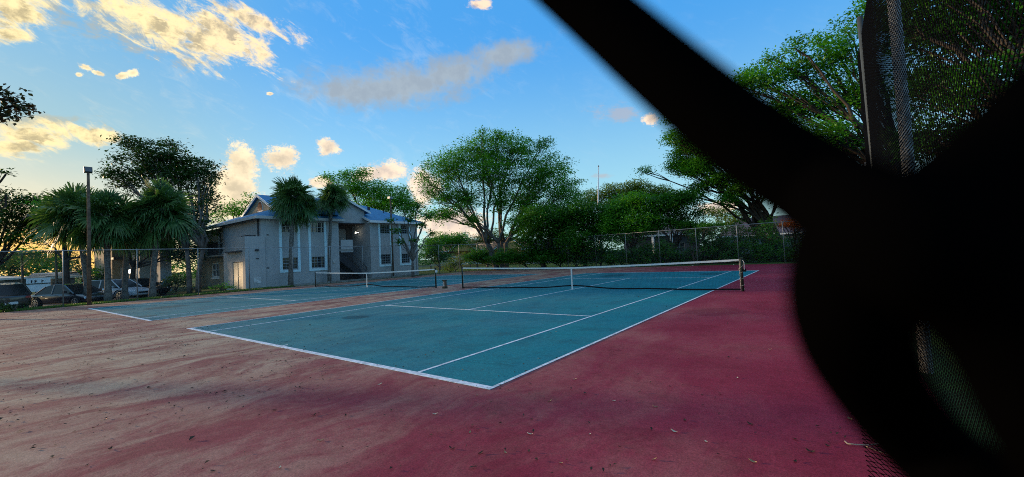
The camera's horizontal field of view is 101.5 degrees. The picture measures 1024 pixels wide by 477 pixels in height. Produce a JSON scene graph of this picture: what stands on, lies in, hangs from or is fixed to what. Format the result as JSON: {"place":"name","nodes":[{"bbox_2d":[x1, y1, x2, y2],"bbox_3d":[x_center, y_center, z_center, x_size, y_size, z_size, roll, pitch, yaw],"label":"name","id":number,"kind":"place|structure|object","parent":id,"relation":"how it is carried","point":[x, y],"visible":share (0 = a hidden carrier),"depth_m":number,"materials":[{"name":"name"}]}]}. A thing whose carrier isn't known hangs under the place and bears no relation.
{"place":"outdoors","nodes":[
{"label":"outdoors","id":0,"kind":"place"},
{"bbox_2d":[0,276,26,283],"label":"house","id":1,"kind":"structure","parent":0,"point":[7,279],"depth_m":39.71,"materials":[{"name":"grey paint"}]},
{"bbox_2d":[26,271,82,292],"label":"house","id":2,"kind":"structure","parent":0,"point":[73,274],"depth_m":38.25,"materials":[{"name":"grey paint"}]},
{"bbox_2d":[0,264,897,476],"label":"court pavement","id":3,"kind":"structure","parent":0,"point":[790,399],"depth_m":4.55,"materials":[{"name":"red paint"}]},
{"bbox_2d":[83,166,92,304],"bbox_3d":[-23.472,-0.114,23.191,0.267,7.780,0.340,-5,-3,37],"label":"lamp pole","id":4,"kind":"object","parent":3,"relation":"on","point":[88,170],"visible":0.86,"depth_m":23.12,"materials":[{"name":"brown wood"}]},
{"bbox_2d":[92,274,536,320],"bbox_3d":[-9.225,3.106,26.642,10.970,0.003,23.770,-5,-3,37],"label":"tennis court","id":5,"kind":"object","parent":3,"relation":"on","point":[186,307],"visible":1,"depth_m":21.29,"materials":[{"name":"blue paint"}]},
{"bbox_2d":[89,274,535,320],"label":"court lines","id":6,"kind":"object","parent":5,"relation":"on","point":[258,298],"visible":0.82,"depth_m":20.29,"materials":[{"name":"white paint"}]},
{"bbox_2d":[315,268,436,287],"bbox_3d":[-9.220,2.559,26.640,12.978,1.095,0.100,-5,-3,37],"label":"tennis net","id":7,"kind":"object","parent":5,"relation":"on","point":[435,283],"visible":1,"depth_m":25.72,"materials":[{"name":"black fabric"}]},
{"bbox_2d":[0,265,845,472],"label":"leaf litter","id":8,"kind":"object","parent":3,"relation":"on","point":[191,437],"visible":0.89,"depth_m":6.51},
{"bbox_2d":[195,271,755,389],"bbox_3d":[2.560,2.156,17.707,10.970,0.003,23.770,-5,-3,37],"label":"tennis court","id":9,"kind":"object","parent":3,"relation":"on","point":[405,337],"visible":0.86,"depth_m":10.15,"materials":[{"name":"blue paint"}]},
{"bbox_2d":[186,270,758,389],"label":"court lines","id":10,"kind":"object","parent":9,"relation":"on","point":[419,373],"visible":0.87,"depth_m":7.61,"materials":[{"name":"white paint"}]},
{"bbox_2d":[461,258,745,290],"bbox_3d":[2.558,1.599,17.694,12.980,1.115,0.153,-5,-3,37],"label":"tennis net","id":11,"kind":"object","parent":9,"relation":"on","point":[741,270],"visible":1,"depth_m":16.39,"materials":[{"name":"black fabric"}]},
{"bbox_2d":[857,0,1023,476],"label":"tall fence","id":12,"kind":"object","parent":3,"relation":"on","point":[872,30],"visible":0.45,"depth_m":3.69,"materials":[{"name":"black metal"}]},
{"bbox_2d":[534,0,1023,476],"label":"cut fence wire","id":13,"kind":"object","parent":12,"relation":"attached to","point":[888,263],"visible":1,"depth_m":0.01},
{"bbox_2d":[0,0,1012,277],"label":"sky","id":14,"kind":"structure","parent":0,"point":[267,90],"materials":[{"name":"blue"}]},
{"bbox_2d":[31,253,993,447],"bbox_3d":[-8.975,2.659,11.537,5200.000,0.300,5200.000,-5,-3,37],"label":"ground","id":15,"kind":"structure","parent":0,"point":[182,291],"depth_m":36.08,"materials":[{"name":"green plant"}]},
{"bbox_2d":[0,167,21,208],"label":"tree","id":16,"kind":"object","parent":15,"relation":"on","point":[3,192],"visible":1,"depth_m":18.00,"materials":[{"name":"green plant"}]},
{"bbox_2d":[0,300,32,311],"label":"garden shrub","id":17,"kind":"object","parent":15,"relation":"on","point":[7,306],"visible":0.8,"depth_m":21.27,"materials":[{"name":"green plant"}]},
{"bbox_2d":[0,249,33,275],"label":"bush","id":18,"kind":"object","parent":15,"relation":"on","point":[10,272],"visible":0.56,"depth_m":49.55,"materials":[{"name":"green plant"}]},
{"bbox_2d":[0,83,44,125],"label":"tree","id":19,"kind":"object","parent":15,"relation":"on","point":[25,109],"visible":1,"depth_m":11.07,"materials":[{"name":"green plant"}]},
{"bbox_2d":[0,186,48,265],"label":"tree","id":20,"kind":"object","parent":15,"relation":"on","point":[17,222],"visible":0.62,"depth_m":33.43,"materials":[{"name":"green plant"}]},
{"bbox_2d":[4,252,54,283],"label":"palm","id":21,"kind":"object","parent":15,"relation":"on","point":[26,254],"visible":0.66,"depth_m":35.63,"materials":[{"name":"green plant"}]},
{"bbox_2d":[15,247,58,276],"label":"bush","id":22,"kind":"object","parent":15,"relation":"on","point":[39,268],"visible":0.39,"depth_m":48.16,"materials":[{"name":"green plant"}]},
{"bbox_2d":[20,251,80,283],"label":"palm","id":23,"kind":"object","parent":15,"relation":"on","point":[55,257],"visible":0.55,"depth_m":34.98,"materials":[{"name":"green plant"}]},
{"bbox_2d":[7,196,99,283],"bbox_3d":[-36.069,0.739,34.115,5.366,8.832,6.566,-5,-3,37],"label":"tree","id":24,"kind":"object","parent":15,"relation":"on","point":[66,263],"visible":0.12,"depth_m":33.94,"materials":[{"name":"green plant"}]},
{"bbox_2d":[37,254,79,272],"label":"bush","id":25,"kind":"object","parent":15,"relation":"on","point":[59,267],"visible":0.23,"depth_m":46.53,"materials":[{"name":"green plant"}]},
{"bbox_2d":[23,181,111,293],"bbox_3d":[-27.470,0.387,26.323,4.562,7.938,4.359,-5,-3,37],"label":"fan palm","id":26,"kind":"object","parent":15,"relation":"on","point":[59,226],"visible":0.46,"depth_m":25.63,"materials":[{"name":"green plant"}]},
{"bbox_2d":[59,258,94,281],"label":"bush","id":27,"kind":"object","parent":15,"relation":"on","point":[79,269],"visible":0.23,"depth_m":45.27,"materials":[{"name":"green plant"}]},
{"bbox_2d":[77,265,103,280],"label":"bush","id":28,"kind":"object","parent":15,"relation":"on","point":[97,273],"visible":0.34,"depth_m":42.67,"materials":[{"name":"green plant"}]},
{"bbox_2d":[60,188,142,300],"bbox_3d":[-25.262,0.413,25.970,4.149,7.231,3.988,-5,-3,37],"label":"fan palm","id":29,"kind":"object","parent":15,"relation":"on","point":[107,225],"visible":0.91,"depth_m":25.50,"materials":[{"name":"green plant"}]},
{"bbox_2d":[29,294,176,307],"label":"parking lot","id":30,"kind":"structure","parent":15,"relation":"on","point":[158,295],"depth_m":32.88,"materials":[{"name":"asphalt"}]},
{"bbox_2d":[0,282,31,307],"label":"parked car","id":31,"kind":"object","parent":30,"relation":"on","point":[20,289],"visible":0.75,"depth_m":23.10,"materials":[{"name":"black paint"}]},
{"bbox_2d":[26,277,50,294],"bbox_3d":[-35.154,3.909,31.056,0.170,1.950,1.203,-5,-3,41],"label":"parked car","id":32,"kind":"object","parent":30,"relation":"on","point":[42,282],"visible":0.69,"depth_m":30.99,"materials":[{"name":"white metal"}]},
{"bbox_2d":[31,283,113,306],"bbox_3d":[-28.243,3.619,26.834,4.725,1.468,2.160,-3,-2,7],"label":"parked car","id":33,"kind":"object","parent":30,"relation":"on","point":[39,300],"visible":0.64,"depth_m":26.10,"materials":[{"name":"black paint"}]},
{"bbox_2d":[82,279,148,299],"bbox_3d":[-29.090,3.766,30.676,4.525,1.568,2.160,-3,-2,5],"label":"parked car","id":34,"kind":"object","parent":30,"relation":"on","point":[131,285],"visible":0.37,"depth_m":30.07,"materials":[{"name":"grey paint"}]},
{"bbox_2d":[111,199,151,299],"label":"fan palm","id":35,"kind":"object","parent":30,"relation":"on","point":[125,292],"visible":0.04,"depth_m":28.08,"materials":[{"name":"green plant"}]},
{"bbox_2d":[131,278,169,294],"bbox_3d":[-30.743,4.025,34.440,4.625,1.518,2.160,-3,-2,7],"label":"parked car","id":36,"kind":"object","parent":30,"relation":"on","point":[163,290],"visible":0.28,"depth_m":34.21,"materials":[{"name":"black paint"}]},
{"bbox_2d":[22,214,211,290],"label":"apartment building","id":37,"kind":"structure","parent":15,"relation":"on","point":[115,265],"depth_m":39.99,"materials":[{"name":"grey paint"}]},
{"bbox_2d":[94,131,228,292],"bbox_3d":[-28.988,-2.168,35.714,6.119,13.685,9.342,-5,-3,37],"label":"tree","id":38,"kind":"object","parent":15,"relation":"on","point":[175,170],"visible":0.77,"depth_m":35.11,"materials":[{"name":"green plant"}]},
{"bbox_2d":[117,176,205,296],"bbox_3d":[-22.804,-0.069,27.409,4.817,7.968,4.663,-5,-3,37],"label":"fan palm","id":39,"kind":"object","parent":15,"relation":"on","point":[163,211],"visible":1,"depth_m":26.85,"materials":[{"name":"green plant"}]},
{"bbox_2d":[116,237,218,278],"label":"tree","id":40,"kind":"object","parent":15,"relation":"on","point":[172,258],"visible":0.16,"depth_m":37.34,"materials":[{"name":"green plant"}]},
{"bbox_2d":[157,272,193,291],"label":"garden shrub","id":41,"kind":"object","parent":15,"relation":"on","point":[168,283],"visible":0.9,"depth_m":34.91,"materials":[{"name":"green plant"}]},
{"bbox_2d":[208,281,235,290],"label":"garden shrub","id":42,"kind":"object","parent":15,"relation":"on","point":[222,287],"visible":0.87,"depth_m":30.86,"materials":[{"name":"green plant"}]},
{"bbox_2d":[207,191,258,225],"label":"tree","id":43,"kind":"object","parent":15,"relation":"on","point":[236,210],"visible":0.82,"depth_m":46.72,"materials":[{"name":"green plant"}]},
{"bbox_2d":[0,244,477,309],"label":"chain link fence","id":44,"kind":"object","parent":15,"relation":"on","point":[63,268],"visible":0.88,"depth_m":27.45,"materials":[{"name":"metal"}]},
{"bbox_2d":[267,173,322,285],"bbox_3d":[-17.405,-0.717,33.588,4.584,9.215,4.046,-5,-3,37],"label":"fan palm","id":45,"kind":"object","parent":15,"relation":"on","point":[294,202],"visible":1,"depth_m":33.09,"materials":[{"name":"green plant"}]},
{"bbox_2d":[0,263,603,312],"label":"grass","id":46,"kind":"structure","parent":15,"relation":"on","point":[125,300],"depth_m":26.64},
{"bbox_2d":[201,194,419,289],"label":"apartment building","id":47,"kind":"structure","parent":15,"relation":"on","point":[256,225],"depth_m":36.73,"materials":[{"name":"grey paint"}]},
{"bbox_2d":[212,263,218,277],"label":"window","id":48,"kind":"structure","parent":47,"relation":"in","point":[215,265],"depth_m":40.15,"materials":[{"name":"grey glass"}]},
{"bbox_2d":[218,232,222,253],"bbox_3d":[-26.999,0.413,39.005,1.700,2.050,0.100,-5,-3,37],"label":"window","id":49,"kind":"structure","parent":47,"relation":"in","point":[220,241],"depth_m":39.38,"materials":[{"name":"black glass"}]},
{"bbox_2d":[233,262,242,288],"bbox_3d":[-21.192,2.897,32.393,1.890,2.080,0.130,-5,-3,37],"label":"utility door","id":50,"kind":"structure","parent":47,"relation":"in","point":[239,265],"depth_m":32.39,"materials":[{"name":"beige paint"}]},
{"bbox_2d":[281,221,296,231],"bbox_3d":[-18.397,-0.957,34.473,0.100,0.900,1.250,-5,-3,37],"label":"window","id":51,"kind":"structure","parent":47,"relation":"in","point":[285,227],"depth_m":34.36,"materials":[{"name":"glass"}]},
{"bbox_2d":[283,257,297,269],"bbox_3d":[-18.247,2.042,34.353,0.100,0.950,1.250,-5,-3,37],"label":"window","id":52,"kind":"structure","parent":47,"relation":"in","point":[295,259],"depth_m":34.32,"materials":[{"name":"glass"}]},
{"bbox_2d":[310,222,323,232],"bbox_3d":[-16.980,-0.953,36.342,0.100,0.900,1.200,-5,-3,37],"label":"window","id":53,"kind":"structure","parent":47,"relation":"in","point":[319,228],"depth_m":36.43,"materials":[{"name":"glass"}]},
{"bbox_2d":[311,256,324,267],"bbox_3d":[-16.830,2.046,36.221,0.100,0.950,1.200,-5,-3,37],"label":"window","id":54,"kind":"structure","parent":47,"relation":"in","point":[322,261],"depth_m":36.31,"materials":[{"name":"glass"}]},
{"bbox_2d":[338,229,345,248],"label":"landing door","id":55,"kind":"structure","parent":47,"relation":"in","point":[342,232],"depth_m":41.46,"materials":[{"name":"grey paint"}]},
{"bbox_2d":[380,224,389,233],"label":"window","id":56,"kind":"structure","parent":47,"relation":"in","point":[384,229],"depth_m":41.92,"materials":[{"name":"glass"}]},
{"bbox_2d":[381,254,390,263],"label":"window","id":57,"kind":"structure","parent":47,"relation":"in","point":[388,259],"depth_m":41.74,"materials":[{"name":"glass"}]},
{"bbox_2d":[400,225,408,233],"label":"window","id":58,"kind":"structure","parent":47,"relation":"in","point":[403,228],"depth_m":43.83,"materials":[{"name":"glass"}]},
{"bbox_2d":[402,254,409,262],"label":"window","id":59,"kind":"structure","parent":47,"relation":"in","point":[407,259],"depth_m":43.79,"materials":[{"name":"glass"}]},
{"bbox_2d":[316,181,352,280],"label":"fan palm","id":60,"kind":"object","parent":15,"relation":"on","point":[332,197],"visible":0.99,"depth_m":36.20,"materials":[{"name":"green plant"}]},
{"bbox_2d":[271,275,410,286],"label":"kerb","id":61,"kind":"structure","parent":15,"relation":"on","point":[303,284],"depth_m":35.92,"materials":[{"name":"concrete"}]},
{"bbox_2d":[0,220,733,282],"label":"woods","id":62,"kind":"object","parent":15,"relation":"on","point":[195,269],"visible":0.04,"depth_m":96.82,"materials":[{"name":"green plant"}]},
{"bbox_2d":[315,166,429,219],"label":"tree","id":63,"kind":"object","parent":15,"relation":"on","point":[371,198],"visible":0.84,"depth_m":60.10,"materials":[{"name":"green plant"}]},
{"bbox_2d":[388,196,393,275],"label":"lamp pole","id":64,"kind":"object","parent":15,"relation":"on","point":[389,197],"visible":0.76,"depth_m":41.28,"materials":[{"name":"brown wood"}]},
{"bbox_2d":[384,202,434,276],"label":"tree","id":65,"kind":"object","parent":15,"relation":"on","point":[412,253],"visible":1,"depth_m":39.38,"materials":[{"name":"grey plant"}]},
{"bbox_2d":[418,237,458,270],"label":"hedge shrub","id":66,"kind":"object","parent":15,"relation":"on","point":[434,244],"visible":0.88,"depth_m":56.75,"materials":[{"name":"green plant"}]},
{"bbox_2d":[417,230,471,266],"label":"tree","id":67,"kind":"object","parent":15,"relation":"on","point":[457,239],"visible":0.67,"depth_m":64.80,"materials":[{"name":"green plant"}]},
{"bbox_2d":[441,251,465,271],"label":"hedge shrub","id":68,"kind":"object","parent":15,"relation":"on","point":[453,265],"visible":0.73,"depth_m":49.94,"materials":[{"name":"green plant"}]},
{"bbox_2d":[430,262,480,268],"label":"board fence","id":69,"kind":"object","parent":15,"relation":"on","point":[445,264],"visible":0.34,"depth_m":58.42,"materials":[{"name":"brown wood"}]},
{"bbox_2d":[459,245,495,265],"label":"hedge shrub","id":70,"kind":"object","parent":15,"relation":"on","point":[474,257],"visible":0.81,"depth_m":47.01,"materials":[{"name":"green plant"}]},
{"bbox_2d":[434,236,524,267],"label":"bush","id":71,"kind":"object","parent":15,"relation":"on","point":[460,251],"depth_m":74.94,"materials":[{"name":"plant"}]},
{"bbox_2d":[462,227,514,266],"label":"tree","id":72,"kind":"object","parent":15,"relation":"on","point":[494,233],"visible":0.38,"depth_m":63.76,"materials":[{"name":"green plant"}]},
{"bbox_2d":[410,125,593,269],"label":"ficus tree","id":73,"kind":"object","parent":15,"relation":"on","point":[483,161],"visible":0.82,"depth_m":47.23,"materials":[{"name":"green plant"}]},
{"bbox_2d":[482,246,528,267],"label":"hedge shrub","id":74,"kind":"object","parent":15,"relation":"on","point":[510,257],"visible":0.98,"depth_m":44.55,"materials":[{"name":"green plant"}]},
{"bbox_2d":[515,248,548,267],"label":"hedge shrub","id":75,"kind":"object","parent":15,"relation":"on","point":[530,258],"visible":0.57,"depth_m":44.08,"materials":[{"name":"green plant"}]},
{"bbox_2d":[477,235,594,269],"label":"chain link fence","id":76,"kind":"object","parent":15,"relation":"on","point":[537,247],"visible":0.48,"depth_m":43.76,"materials":[{"name":"metal"}]},
{"bbox_2d":[506,200,584,267],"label":"tree","id":77,"kind":"object","parent":15,"relation":"on","point":[556,221],"visible":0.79,"depth_m":42.82,"materials":[{"name":"green plant"}]},
{"bbox_2d":[532,249,571,266],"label":"hedge shrub","id":78,"kind":"object","parent":15,"relation":"on","point":[549,256],"visible":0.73,"depth_m":42.77,"materials":[{"name":"green plant"}]},
{"bbox_2d":[554,250,590,266],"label":"hedge shrub","id":79,"kind":"object","parent":15,"relation":"on","point":[565,257],"visible":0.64,"depth_m":42.31,"materials":[{"name":"green plant"}]},
{"bbox_2d":[552,193,628,266],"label":"tree","id":80,"kind":"object","parent":15,"relation":"on","point":[575,240],"visible":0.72,"depth_m":41.40,"materials":[{"name":"green plant"}]},
{"bbox_2d":[577,247,618,265],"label":"hedge shrub","id":81,"kind":"object","parent":15,"relation":"on","point":[598,258],"visible":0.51,"depth_m":41.61,"materials":[{"name":"green plant"}]},
{"bbox_2d":[599,249,641,264],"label":"hedge shrub","id":82,"kind":"object","parent":15,"relation":"on","point":[609,256],"visible":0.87,"depth_m":40.04,"materials":[{"name":"green plant"}]},
{"bbox_2d":[592,188,670,264],"bbox_3d":[11.835,-1.043,40.375,7.988,7.556,7.115,-5,-3,37],"label":"tree","id":83,"kind":"object","parent":15,"relation":"on","point":[623,222],"visible":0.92,"depth_m":39.39,"materials":[{"name":"green plant"}]},
{"bbox_2d":[582,175,684,215],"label":"tree","id":84,"kind":"object","parent":15,"relation":"on","point":[609,190],"visible":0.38,"depth_m":58.35,"materials":[{"name":"green plant"}]},
{"bbox_2d":[621,246,656,264],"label":"hedge shrub","id":85,"kind":"object","parent":15,"relation":"on","point":[631,256],"visible":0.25,"depth_m":39.86,"materials":[{"name":"green plant"}]},
{"bbox_2d":[628,239,663,265],"bbox_3d":[12.422,1.222,38.685,3.264,2.934,3.097,-3,-2,11],"label":"hedge shrub","id":86,"kind":"object","parent":15,"relation":"on","point":[642,252],"visible":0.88,"depth_m":38.46,"materials":[{"name":"green plant"}]},
{"bbox_2d":[624,225,699,254],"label":"house","id":87,"kind":"structure","parent":15,"relation":"on","point":[681,245],"depth_m":52.39,"materials":[{"name":"grey paint"}]},
{"bbox_2d":[675,242,684,250],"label":"window","id":88,"kind":"structure","parent":87,"relation":"in","point":[681,245],"depth_m":51.91,"materials":[{"name":"metal"}]},
{"bbox_2d":[639,248,687,263],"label":"hedge shrub","id":89,"kind":"object","parent":15,"relation":"on","point":[670,259],"visible":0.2,"depth_m":38.26,"materials":[{"name":"green plant"}]},
{"bbox_2d":[649,237,685,262],"bbox_3d":[13.864,1.177,37.773,3.066,2.654,3.975,-5,-3,37],"label":"hedge shrub","id":90,"kind":"object","parent":15,"relation":"on","point":[667,247],"visible":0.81,"depth_m":37.38,"materials":[{"name":"green plant"}]},
{"bbox_2d":[643,188,722,262],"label":"tree","id":91,"kind":"object","parent":15,"relation":"on","point":[679,202],"visible":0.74,"depth_m":38.57,"materials":[{"name":"green plant"}]},
{"bbox_2d":[670,247,715,262],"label":"hedge shrub","id":92,"kind":"object","parent":15,"relation":"on","point":[689,257],"visible":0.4,"depth_m":38.46,"materials":[{"name":"green plant"}]},
{"bbox_2d":[595,222,794,265],"bbox_3d":[15.335,0.695,34.769,18.360,3.210,0.067,-5,-3,37],"label":"chain link fence","id":93,"kind":"object","parent":15,"relation":"on","point":[696,243],"visible":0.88,"depth_m":34.60,"materials":[{"name":"metal"}]},
{"bbox_2d":[672,219,729,264],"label":"tree","id":94,"kind":"object","parent":15,"relation":"on","point":[691,222],"visible":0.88,"depth_m":35.97,"materials":[{"name":"green plant"}]},
{"bbox_2d":[686,220,723,263],"bbox_3d":[16.761,0.287,36.627,3.435,4.073,3.329,-5,-3,37],"label":"hedge shrub","id":95,"kind":"object","parent":15,"relation":"on","point":[704,246],"visible":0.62,"depth_m":36.24,"materials":[{"name":"green plant"}]},
{"bbox_2d":[689,249,721,263],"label":"hedge shrub","id":96,"kind":"object","parent":15,"relation":"on","point":[711,258],"visible":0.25,"depth_m":37.23,"materials":[{"name":"green plant"}]},
{"bbox_2d":[630,123,782,256],"bbox_3d":[19.495,-5.018,38.402,17.009,14.679,6.688,-4,-3,29],"label":"tree","id":97,"kind":"object","parent":15,"relation":"on","point":[688,163],"visible":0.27,"depth_m":38.30,"materials":[{"name":"green plant"}]},
{"bbox_2d":[705,223,741,262],"bbox_3d":[18.251,0.412,36.204,3.294,3.647,3.539,-5,-3,37],"label":"hedge shrub","id":98,"kind":"object","parent":15,"relation":"on","point":[720,235],"visible":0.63,"depth_m":35.74,"materials":[{"name":"green plant"}]},
{"bbox_2d":[703,204,751,227],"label":"tree","id":99,"kind":"object","parent":15,"relation":"on","point":[719,214],"visible":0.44,"depth_m":63.55,"materials":[{"name":"green plant"}]},
{"bbox_2d":[714,242,756,262],"bbox_3d":[19.029,1.240,35.550,4.178,2.203,3.032,-2,-2,-23],"label":"hedge shrub","id":100,"kind":"object","parent":15,"relation":"on","point":[726,256],"visible":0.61,"depth_m":35.21,"materials":[{"name":"green plant"}]},
{"bbox_2d":[723,219,759,262],"bbox_3d":[19.480,0.214,35.657,2.926,3.867,4.433,-4,-2,22],"label":"hedge shrub","id":101,"kind":"object","parent":15,"relation":"on","point":[739,249],"visible":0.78,"depth_m":35.75,"materials":[{"name":"green plant"}]},
{"bbox_2d":[740,226,768,261],"bbox_3d":[20.318,0.465,35.269,3.050,3.256,4.454,-5,-3,37],"label":"hedge shrub","id":102,"kind":"object","parent":15,"relation":"on","point":[757,235],"visible":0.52,"depth_m":35.57,"materials":[{"name":"green plant"}]},
{"bbox_2d":[721,216,794,252],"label":"house","id":103,"kind":"structure","parent":15,"relation":"on","point":[776,219],"depth_m":57.47,"materials":[{"name":"grey paint"}]},
{"bbox_2d":[743,243,787,262],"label":"hedge shrub","id":104,"kind":"object","parent":15,"relation":"on","point":[765,255],"visible":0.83,"depth_m":33.55,"materials":[{"name":"green plant"}]},
{"bbox_2d":[752,215,791,261],"bbox_3d":[20.903,0.039,33.655,3.100,3.938,2.599,-2,-2,-23],"label":"hedge shrub","id":105,"kind":"object","parent":15,"relation":"on","point":[770,232],"visible":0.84,"depth_m":33.47,"materials":[{"name":"green plant"}]},
{"bbox_2d":[767,236,792,261],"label":"hedge shrub","id":106,"kind":"object","parent":15,"relation":"on","point":[781,253],"visible":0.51,"depth_m":33.17,"materials":[{"name":"green plant"}]},
{"bbox_2d":[774,221,795,242],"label":"hedge shrub","id":107,"kind":"object","parent":15,"relation":"on","point":[785,226],"visible":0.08,"depth_m":34.22,"materials":[{"name":"green plant"}]},
{"bbox_2d":[734,0,900,163],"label":"tree","id":108,"kind":"object","parent":15,"relation":"on","point":[800,103],"visible":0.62,"depth_m":24.84,"materials":[{"name":"green plant"}]},
{"bbox_2d":[845,0,1023,161],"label":"tree","id":109,"kind":"object","parent":15,"relation":"on","point":[1006,37],"visible":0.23,"depth_m":10.36,"materials":[{"name":"green plant"}]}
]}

